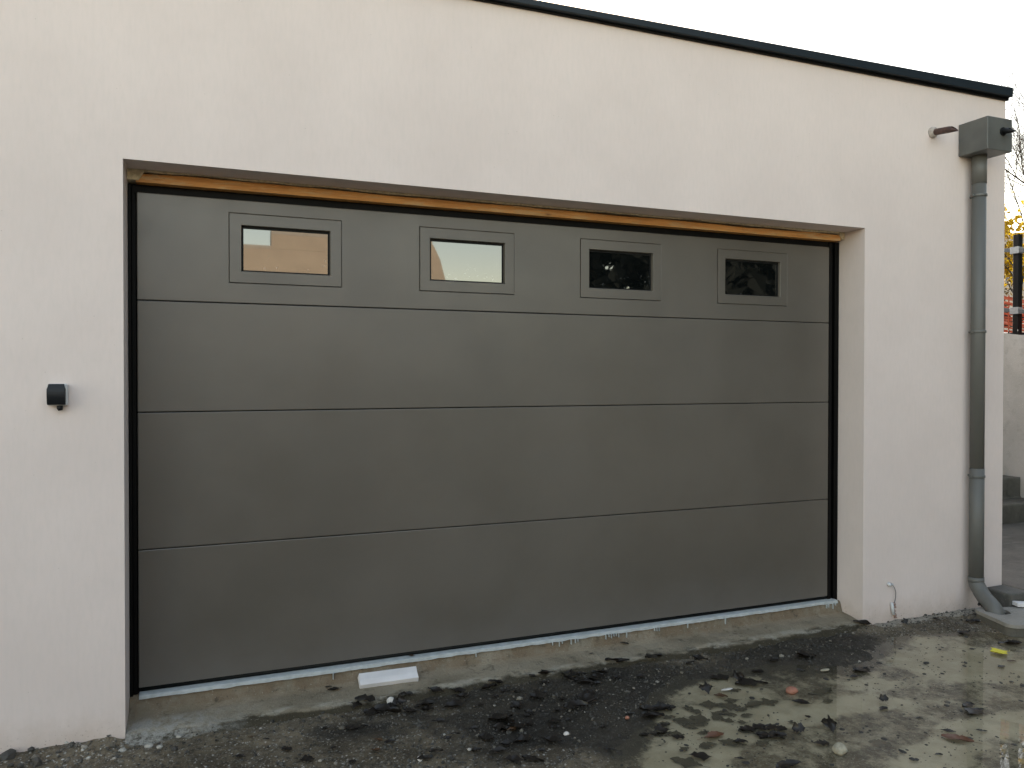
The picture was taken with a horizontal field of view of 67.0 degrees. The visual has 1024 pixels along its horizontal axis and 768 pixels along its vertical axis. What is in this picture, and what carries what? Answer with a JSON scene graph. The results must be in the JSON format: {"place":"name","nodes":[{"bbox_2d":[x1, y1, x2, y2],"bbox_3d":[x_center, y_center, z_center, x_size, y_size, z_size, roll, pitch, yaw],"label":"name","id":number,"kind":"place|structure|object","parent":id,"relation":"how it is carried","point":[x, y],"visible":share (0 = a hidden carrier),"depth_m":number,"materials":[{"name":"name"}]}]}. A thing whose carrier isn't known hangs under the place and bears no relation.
{"place":"outdoors","nodes":[
{"label":"outdoors","id":0,"kind":"place"},
{"bbox_2d":[0,608,1023,767],"bbox_3d":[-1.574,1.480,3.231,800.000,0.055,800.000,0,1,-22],"label":"ground","id":1,"kind":"structure","parent":0,"point":[849,706],"depth_m":3.42,"materials":[{"name":"gravel"}]},
{"bbox_2d":[144,743,153,747],"bbox_3d":[-1.482,1.478,3.159,0.036,0.021,0.029,0,1,-22],"label":"mortar lump","id":2,"kind":"object","parent":1,"relation":"on","point":[149,745],"visible":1,"depth_m":3.15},
{"bbox_2d":[300,754,313,760],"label":"dead leaf","id":3,"kind":"object","parent":1,"relation":"on","point":[305,757],"visible":1,"depth_m":3.04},
{"bbox_2d":[342,724,357,728],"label":"dead leaf","id":4,"kind":"object","parent":1,"relation":"on","point":[353,726],"visible":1,"depth_m":3.32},
{"bbox_2d":[363,707,378,715],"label":"dead leaf","id":5,"kind":"object","parent":1,"relation":"on","point":[370,712],"visible":1,"depth_m":3.47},
{"bbox_2d":[374,703,407,712],"bbox_3d":[-0.546,1.456,3.458,0.155,0.026,0.069,0,1,19],"label":"dead leaf","id":6,"kind":"object","parent":1,"relation":"on","point":[381,707],"visible":1,"depth_m":3.47,"materials":[{"name":"plant"}]},
{"bbox_2d":[393,694,406,704],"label":"dead leaf","id":7,"kind":"object","parent":1,"relation":"on","point":[399,699],"visible":1,"depth_m":3.56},
{"bbox_2d":[399,707,415,711],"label":"dead leaf","id":8,"kind":"object","parent":1,"relation":"on","point":[408,709],"visible":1,"depth_m":3.48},
{"bbox_2d":[413,700,434,707],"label":"dead leaf","id":9,"kind":"object","parent":1,"relation":"on","point":[426,702],"visible":1,"depth_m":3.56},
{"bbox_2d":[417,755,430,759],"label":"dead leaf","id":10,"kind":"object","parent":1,"relation":"on","point":[421,757],"visible":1,"depth_m":3.05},
{"bbox_2d":[421,704,433,710],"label":"dead leaf","id":11,"kind":"object","parent":1,"relation":"on","point":[427,707],"visible":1,"depth_m":3.51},
{"bbox_2d":[439,699,464,708],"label":"dead leaf","id":12,"kind":"object","parent":1,"relation":"on","point":[454,702],"visible":1,"depth_m":3.54,"materials":[{"name":"plant"}]},
{"bbox_2d":[456,692,469,696],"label":"dead leaf","id":13,"kind":"object","parent":1,"relation":"on","point":[462,694],"visible":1,"depth_m":3.63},
{"bbox_2d":[478,732,494,739],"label":"dead leaf","id":14,"kind":"object","parent":1,"relation":"on","point":[484,735],"visible":1,"depth_m":3.24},
{"bbox_2d":[478,684,496,690],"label":"dead leaf","id":15,"kind":"object","parent":1,"relation":"on","point":[485,686],"visible":1,"depth_m":3.74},
{"bbox_2d":[488,746,507,751],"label":"dead leaf","id":16,"kind":"object","parent":1,"relation":"on","point":[499,749],"visible":1,"depth_m":3.10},
{"bbox_2d":[493,721,507,730],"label":"dead leaf","id":17,"kind":"object","parent":1,"relation":"on","point":[499,725],"visible":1,"depth_m":3.33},
{"bbox_2d":[488,713,516,719],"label":"dead leaf","id":18,"kind":"object","parent":1,"relation":"on","point":[496,716],"visible":1,"depth_m":3.41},
{"bbox_2d":[0,0,1012,753],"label":"garage","id":19,"kind":"structure","parent":1,"relation":"on","point":[464,344],"depth_m":3.87,"materials":[{"name":"paint"}]},
{"bbox_2d":[46,384,67,410],"bbox_3d":[-1.815,0.053,3.090,0.070,0.109,0.051,0,1,-22],"label":"outdoor switch","id":20,"kind":"object","parent":19,"relation":"attached to","point":[57,395],"visible":1,"depth_m":3.07,"materials":[{"name":"grey plastic"}]},
{"bbox_2d":[351,701,365,708],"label":"dead leaf","id":21,"kind":"object","parent":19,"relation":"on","point":[355,704],"visible":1,"depth_m":3.53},
{"bbox_2d":[355,694,379,701],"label":"dead leaf","id":22,"kind":"object","parent":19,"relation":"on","point":[370,698],"visible":1,"depth_m":3.56,"materials":[{"name":"plant"}]},
{"bbox_2d":[358,666,418,688],"bbox_3d":[-0.597,1.417,3.738,0.285,0.030,0.074,0,25,-20],"label":"trim offcut","id":23,"kind":"object","parent":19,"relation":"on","point":[387,677],"depth_m":3.72,"materials":[{"name":"plastic"}]},
{"bbox_2d":[399,691,415,694],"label":"dead leaf","id":24,"kind":"object","parent":19,"relation":"on","point":[404,693],"visible":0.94,"depth_m":3.63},
{"bbox_2d":[425,686,442,691],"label":"dead leaf","id":25,"kind":"object","parent":19,"relation":"on","point":[435,688],"visible":1,"depth_m":3.68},
{"bbox_2d":[447,687,465,691],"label":"dead leaf","id":26,"kind":"object","parent":19,"relation":"on","point":[459,689],"visible":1,"depth_m":3.70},
{"bbox_2d":[137,192,828,691],"bbox_3d":[0.160,0.254,4.144,3.904,2.206,0.046,0,1,-22],"label":"garage door","id":27,"kind":"structure","parent":19,"relation":"in","point":[364,435],"depth_m":3.94,"materials":[{"name":"grey paint"}]},
{"bbox_2d":[538,670,552,673],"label":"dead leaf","id":28,"kind":"object","parent":19,"relation":"on","point":[544,672],"visible":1,"depth_m":3.87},
{"bbox_2d":[614,658,629,662],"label":"dead leaf","id":29,"kind":"object","parent":19,"relation":"on","point":[622,659],"visible":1,"depth_m":4.05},
{"bbox_2d":[641,653,661,657],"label":"dead leaf","id":30,"kind":"object","parent":19,"relation":"on","point":[647,655],"visible":1,"depth_m":4.11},
{"bbox_2d":[887,582,896,617],"bbox_3d":[2.345,1.336,4.774,0.075,0.228,0.027,0,1,-25],"label":"cable stub","id":31,"kind":"object","parent":19,"relation":"attached to","point":[893,610],"visible":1,"depth_m":4.77,"materials":[{"name":"grey plastic"}]},
{"bbox_2d":[928,126,958,137],"bbox_3d":[2.673,-1.577,4.792,0.071,0.075,0.188,0,1,-22],"label":"wall spout","id":32,"kind":"object","parent":19,"relation":"attached to","point":[933,132],"depth_m":4.80,"materials":[{"name":"metal"}]},
{"bbox_2d":[959,116,1015,614],"bbox_3d":[3.013,-0.086,4.876,0.220,3.142,0.291,0,1,-22],"label":"downpipe","id":33,"kind":"object","parent":19,"relation":"attached to","point":[982,140],"visible":0.93,"depth_m":4.92,"materials":[{"name":"grey metal"}]},
{"bbox_2d":[498,719,514,722],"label":"dead leaf","id":34,"kind":"object","parent":1,"relation":"on","point":[510,720],"visible":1,"depth_m":3.38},
{"bbox_2d":[501,739,513,744],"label":"dead leaf","id":35,"kind":"object","parent":1,"relation":"on","point":[506,742],"visible":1,"depth_m":3.17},
{"bbox_2d":[501,755,522,763],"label":"dead leaf","id":36,"kind":"object","parent":1,"relation":"on","point":[516,759],"visible":1,"depth_m":3.03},
{"bbox_2d":[504,722,524,727],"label":"dead leaf","id":37,"kind":"object","parent":1,"relation":"on","point":[516,725],"visible":1,"depth_m":3.33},
{"bbox_2d":[510,700,523,708],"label":"dead leaf","id":38,"kind":"object","parent":1,"relation":"on","point":[515,704],"visible":1,"depth_m":3.55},
{"bbox_2d":[513,734,532,743],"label":"dead leaf","id":39,"kind":"object","parent":1,"relation":"on","point":[523,737],"visible":1,"depth_m":3.21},
{"bbox_2d":[522,754,548,761],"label":"dead leaf","id":40,"kind":"object","parent":1,"relation":"on","point":[530,757],"visible":1,"depth_m":3.05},
{"bbox_2d":[526,689,546,698],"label":"dead leaf","id":41,"kind":"object","parent":1,"relation":"on","point":[536,694],"visible":1,"depth_m":3.62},
{"bbox_2d":[535,735,561,741],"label":"dead leaf","id":42,"kind":"object","parent":1,"relation":"on","point":[554,738],"visible":1,"depth_m":3.19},
{"bbox_2d":[548,717,560,721],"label":"dead leaf","id":43,"kind":"object","parent":1,"relation":"on","point":[552,719],"visible":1,"depth_m":3.39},
{"bbox_2d":[562,669,582,676],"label":"dead leaf","id":44,"kind":"object","parent":1,"relation":"on","point":[571,671],"visible":1,"depth_m":3.90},
{"bbox_2d":[564,699,591,708],"bbox_3d":[0.298,1.454,3.519,0.132,0.021,0.072,0,1,-31],"label":"dead leaf","id":45,"kind":"object","parent":1,"relation":"on","point":[572,704],"visible":1,"depth_m":3.52,"materials":[{"name":"plant"}]},
{"bbox_2d":[576,679,592,682],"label":"dead leaf","id":46,"kind":"object","parent":1,"relation":"on","point":[586,681],"visible":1,"depth_m":3.81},
{"bbox_2d":[574,692,597,703],"bbox_3d":[0.336,1.459,3.591,0.123,0.017,0.090,6,11,8],"label":"dead leaf","id":47,"kind":"object","parent":1,"relation":"on","point":[585,697],"visible":0.99,"depth_m":3.60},
{"bbox_2d":[587,670,607,672],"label":"dead leaf","id":48,"kind":"object","parent":1,"relation":"on","point":[602,671],"visible":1,"depth_m":3.93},
{"bbox_2d":[592,672,603,677],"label":"dead leaf","id":49,"kind":"object","parent":1,"relation":"on","point":[596,674],"visible":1,"depth_m":3.89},
{"bbox_2d":[637,704,657,710],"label":"dead leaf","id":50,"kind":"object","parent":1,"relation":"on","point":[647,707],"visible":1,"depth_m":3.53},
{"bbox_2d":[655,730,670,736],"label":"dead leaf","id":51,"kind":"object","parent":1,"relation":"on","point":[662,734],"visible":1,"depth_m":3.31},
{"bbox_2d":[666,730,684,734],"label":"dead leaf","id":52,"kind":"object","parent":1,"relation":"on","point":[675,732],"visible":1,"depth_m":3.32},
{"bbox_2d":[672,717,694,724],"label":"dead leaf","id":53,"kind":"object","parent":1,"relation":"on","point":[682,721],"visible":1,"depth_m":3.44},
{"bbox_2d":[670,757,704,767],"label":"dead leaf","id":54,"kind":"object","parent":1,"relation":"on","point":[687,762],"visible":1,"depth_m":3.08,"materials":[{"name":"plant"}]},
{"bbox_2d":[682,724,701,729],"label":"dead leaf","id":55,"kind":"object","parent":1,"relation":"on","point":[692,726],"visible":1,"depth_m":3.38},
{"bbox_2d":[690,709,702,713],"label":"dead leaf","id":56,"kind":"object","parent":1,"relation":"on","point":[696,711],"visible":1,"depth_m":3.54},
{"bbox_2d":[684,713,709,722],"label":"dead leaf","id":57,"kind":"object","parent":1,"relation":"on","point":[699,718],"visible":1,"depth_m":3.46,"materials":[{"name":"plant"}]},
{"bbox_2d":[694,721,707,726],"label":"dead leaf","id":58,"kind":"object","parent":1,"relation":"on","point":[699,724],"visible":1,"depth_m":3.41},
{"bbox_2d":[692,654,710,660],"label":"dead leaf","id":59,"kind":"object","parent":1,"relation":"on","point":[698,656],"visible":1,"depth_m":4.14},
{"bbox_2d":[699,742,721,748],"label":"dead leaf","id":60,"kind":"object","parent":1,"relation":"on","point":[704,745],"visible":1,"depth_m":3.21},
{"bbox_2d":[699,700,723,707],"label":"dead leaf","id":61,"kind":"object","parent":1,"relation":"on","point":[708,703],"visible":1,"depth_m":3.61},
{"bbox_2d":[719,711,736,715],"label":"dead leaf","id":62,"kind":"object","parent":1,"relation":"on","point":[728,713],"visible":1,"depth_m":3.51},
{"bbox_2d":[717,702,740,710],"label":"dead leaf","id":63,"kind":"object","parent":1,"relation":"on","point":[729,706],"visible":1,"depth_m":3.60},
{"bbox_2d":[724,698,741,701],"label":"dead leaf","id":64,"kind":"object","parent":1,"relation":"on","point":[730,700],"visible":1,"depth_m":3.66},
{"bbox_2d":[718,738,752,745],"bbox_3d":[0.932,1.497,3.225,0.143,0.010,0.064,0,1,20],"label":"dead leaf","id":65,"kind":"object","parent":1,"relation":"on","point":[727,741],"visible":1,"depth_m":3.23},
{"bbox_2d":[738,726,757,732],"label":"dead leaf","id":66,"kind":"object","parent":1,"relation":"on","point":[745,731],"visible":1,"depth_m":3.34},
{"bbox_2d":[742,700,763,707],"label":"dead leaf","id":67,"kind":"object","parent":1,"relation":"on","point":[750,703],"visible":1,"depth_m":3.62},
{"bbox_2d":[762,698,777,705],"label":"dead leaf","id":68,"kind":"object","parent":1,"relation":"on","point":[769,702],"visible":1,"depth_m":3.64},
{"bbox_2d":[797,650,815,656],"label":"dead leaf","id":69,"kind":"object","parent":1,"relation":"on","point":[804,652],"visible":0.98,"depth_m":4.20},
{"bbox_2d":[802,687,831,695],"bbox_3d":[1.481,1.492,3.748,0.196,0.010,0.078,0,1,-26],"label":"dead leaf","id":70,"kind":"object","parent":1,"relation":"on","point":[823,691],"visible":1,"depth_m":3.75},
{"bbox_2d":[832,742,847,755],"bbox_3d":[1.335,1.486,3.150,0.064,0.048,0.052,0,1,-22],"label":"pale stone","id":71,"kind":"object","parent":1,"relation":"on","point":[839,748],"visible":1,"depth_m":3.13,"materials":[{"name":"stone"}]},
{"bbox_2d":[853,620,871,624],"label":"dead leaf","id":72,"kind":"object","parent":1,"relation":"on","point":[865,622],"visible":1,"depth_m":4.66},
{"bbox_2d":[868,739,891,747],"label":"dead leaf","id":73,"kind":"object","parent":1,"relation":"on","point":[879,742],"visible":1,"depth_m":3.23,"materials":[{"name":"plant"}]},
{"bbox_2d":[966,618,979,621],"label":"dead leaf","id":74,"kind":"object","parent":1,"relation":"on","point":[973,620],"visible":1,"depth_m":4.77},
{"bbox_2d":[975,607,1023,637],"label":"concrete slab","id":75,"kind":"structure","parent":1,"relation":"on","point":[1010,622],"depth_m":4.66,"materials":[{"name":"concrete"}]},
{"bbox_2d":[1012,601,1023,606],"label":"board offcut","id":76,"kind":"object","parent":75,"relation":"on","point":[1018,603],"visible":1,"depth_m":4.88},
{"bbox_2d":[1002,475,1023,523],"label":"concrete steps","id":77,"kind":"structure","parent":1,"relation":"on","point":[1012,505],"depth_m":7.42,"materials":[{"name":"concrete"}]},
{"bbox_2d":[1003,332,1023,497],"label":"retaining wall","id":78,"kind":"structure","parent":1,"relation":"on","point":[1013,410],"depth_m":7.75,"materials":[{"name":"concrete"}]},
{"bbox_2d":[1004,234,1023,334],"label":"railing","id":79,"kind":"object","parent":78,"relation":"on","point":[1016,310],"visible":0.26,"depth_m":7.76,"materials":[{"name":"black metal"}]},
{"label":"puddle","id":80,"kind":"structure","parent":1,"relation":"on","visible":0},
{"bbox_2d":[638,711,658,716],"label":"dead leaf","id":81,"kind":"object","parent":80,"relation":"on","point":[651,714],"visible":1,"depth_m":3.46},
{"bbox_2d":[650,725,673,734],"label":"dead leaf","id":82,"kind":"object","parent":80,"relation":"on","point":[661,729],"visible":1,"depth_m":3.33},
{"bbox_2d":[653,700,671,710],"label":"dead leaf","id":83,"kind":"object","parent":80,"relation":"on","point":[662,705],"visible":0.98,"depth_m":3.57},
{"bbox_2d":[650,702,675,710],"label":"dead leaf","id":84,"kind":"object","parent":80,"relation":"on","point":[668,708],"visible":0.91,"depth_m":3.56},
{"bbox_2d":[671,734,684,738],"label":"dead leaf","id":85,"kind":"object","parent":80,"relation":"on","point":[677,736],"visible":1,"depth_m":3.27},
{"bbox_2d":[686,751,710,760],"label":"dead leaf","id":86,"kind":"object","parent":80,"relation":"on","point":[703,756],"visible":1,"depth_m":3.11,"materials":[{"name":"plant"}]},
{"bbox_2d":[699,681,714,693],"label":"dead leaf","id":87,"kind":"object","parent":80,"relation":"on","point":[705,686],"visible":1,"depth_m":3.74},
{"bbox_2d":[697,731,723,739],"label":"dead leaf","id":88,"kind":"object","parent":80,"relation":"on","point":[713,734],"visible":1,"depth_m":3.29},
{"bbox_2d":[711,673,728,679],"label":"dead leaf","id":89,"kind":"object","parent":80,"relation":"on","point":[720,676],"visible":1,"depth_m":3.92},
{"bbox_2d":[732,670,745,679],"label":"dead leaf","id":90,"kind":"object","parent":80,"relation":"on","point":[737,676],"visible":1,"depth_m":3.89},
{"bbox_2d":[731,738,747,742],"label":"dead leaf","id":91,"kind":"object","parent":80,"relation":"on","point":[740,740],"visible":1,"depth_m":3.23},
{"bbox_2d":[740,725,754,730],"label":"dead leaf","id":92,"kind":"object","parent":80,"relation":"on","point":[746,727],"visible":1,"depth_m":3.35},
{"bbox_2d":[735,677,775,685],"bbox_3d":[1.204,1.481,3.828,0.182,0.016,0.112,0,1,27],"label":"dead leaf","id":93,"kind":"object","parent":80,"relation":"on","point":[747,681],"visible":1,"depth_m":3.85,"materials":[{"name":"plant"}]},
{"bbox_2d":[752,723,765,727],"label":"dead leaf","id":94,"kind":"object","parent":80,"relation":"on","point":[758,725],"visible":1,"depth_m":3.38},
{"bbox_2d":[753,732,770,736],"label":"dead leaf","id":95,"kind":"object","parent":80,"relation":"on","point":[763,734],"visible":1,"depth_m":3.29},
{"bbox_2d":[762,723,786,730],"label":"dead leaf","id":96,"kind":"object","parent":80,"relation":"on","point":[774,726],"visible":1,"depth_m":3.36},
{"bbox_2d":[767,730,786,738],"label":"dead leaf","id":97,"kind":"object","parent":80,"relation":"on","point":[779,734],"visible":1,"depth_m":3.29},
{"bbox_2d":[776,759,804,767],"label":"dead leaf","id":98,"kind":"object","parent":80,"relation":"on","point":[787,763],"visible":1,"depth_m":3.05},
{"bbox_2d":[786,686,797,694],"bbox_3d":[1.352,1.481,3.740,0.062,0.039,0.047,0,1,-22],"label":"reddish stone","id":99,"kind":"object","parent":80,"relation":"in","point":[791,690],"visible":1,"depth_m":3.73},
{"bbox_2d":[785,699,811,703],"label":"dead leaf","id":100,"kind":"object","parent":80,"relation":"on","point":[801,701],"visible":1,"depth_m":3.62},
{"bbox_2d":[792,722,806,732],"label":"dead leaf","id":101,"kind":"object","parent":80,"relation":"on","point":[798,727],"visible":1,"depth_m":3.32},
{"bbox_2d":[808,739,828,745],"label":"dead leaf","id":102,"kind":"object","parent":80,"relation":"on","point":[821,742],"visible":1,"depth_m":3.22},
{"bbox_2d":[821,715,839,732],"bbox_3d":[1.383,1.473,3.353,0.108,0.080,0.014,15,-42,-19],"label":"dead leaf","id":103,"kind":"object","parent":80,"relation":"on","point":[830,723],"visible":1,"depth_m":3.35,"materials":[{"name":"plant"}]},
{"bbox_2d":[852,665,870,671],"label":"dead leaf","id":104,"kind":"object","parent":80,"relation":"on","point":[861,669],"visible":1,"depth_m":4.01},
{"bbox_2d":[879,694,888,700],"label":"dead leaf","id":105,"kind":"object","parent":80,"relation":"on","point":[883,697],"visible":1,"depth_m":3.64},
{"bbox_2d":[941,733,981,743],"bbox_3d":[1.887,1.489,3.255,0.142,0.014,0.067,0,1,8],"label":"dead leaf","id":106,"kind":"object","parent":80,"relation":"on","point":[956,736],"visible":1,"depth_m":3.26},
{"bbox_2d":[962,701,974,706],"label":"dead leaf","id":107,"kind":"object","parent":80,"relation":"on","point":[967,704],"visible":1,"depth_m":3.59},
{"bbox_2d":[964,707,983,714],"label":"dead leaf","id":108,"kind":"object","parent":80,"relation":"on","point":[973,711],"visible":1,"depth_m":3.52,"materials":[{"name":"plant"}]},
{"bbox_2d":[990,647,1009,653],"bbox_3d":[2.693,1.474,4.270,0.091,0.012,0.112,0,1,31],"label":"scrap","id":109,"kind":"object","parent":80,"relation":"on","point":[996,650],"visible":1,"depth_m":4.27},
{"bbox_2d":[998,639,1021,644],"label":"dead leaf","id":110,"kind":"object","parent":80,"relation":"on","point":[1012,642],"visible":1,"depth_m":4.40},
{"bbox_2d":[540,0,1023,232],"label":"sky","id":111,"kind":"structure","parent":0,"point":[889,32],"materials":[{"name":"white"}]},
{"bbox_2d":[987,522,1023,606],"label":"path","id":112,"kind":"structure","parent":0,"point":[1008,591],"depth_m":5.58,"materials":[{"name":"concrete"}]},
{"bbox_2d":[1004,232,1023,331],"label":"hillside","id":113,"kind":"structure","parent":0,"point":[1007,286],"depth_m":33.96,"materials":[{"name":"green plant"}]},
{"bbox_2d":[920,7,1023,186],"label":"bare tree","id":114,"kind":"object","parent":113,"relation":"on","point":[1009,172],"visible":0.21,"depth_m":13.77,"materials":[{"name":"brown plant"}]},
{"bbox_2d":[936,19,1023,225],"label":"bare sapling","id":115,"kind":"object","parent":113,"relation":"on","point":[1019,145],"visible":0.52,"depth_m":12.62,"materials":[{"name":"brown plant"}]},
{"bbox_2d":[1004,188,1023,326],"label":"yellow shrub","id":116,"kind":"object","parent":113,"relation":"on","point":[1008,259],"visible":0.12,"depth_m":11.23,"materials":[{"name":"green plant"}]},
{"bbox_2d":[1004,295,1023,332],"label":"safety net","id":117,"kind":"object","parent":113,"relation":"on","point":[1009,304],"visible":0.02,"depth_m":8.35,"materials":[{"name":"plastic"}]},
{"bbox_2d":[1004,238,1023,306],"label":"brown bush","id":118,"kind":"object","parent":113,"relation":"on","point":[1005,292],"visible":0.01,"depth_m":14.93,"materials":[{"name":"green plant"}]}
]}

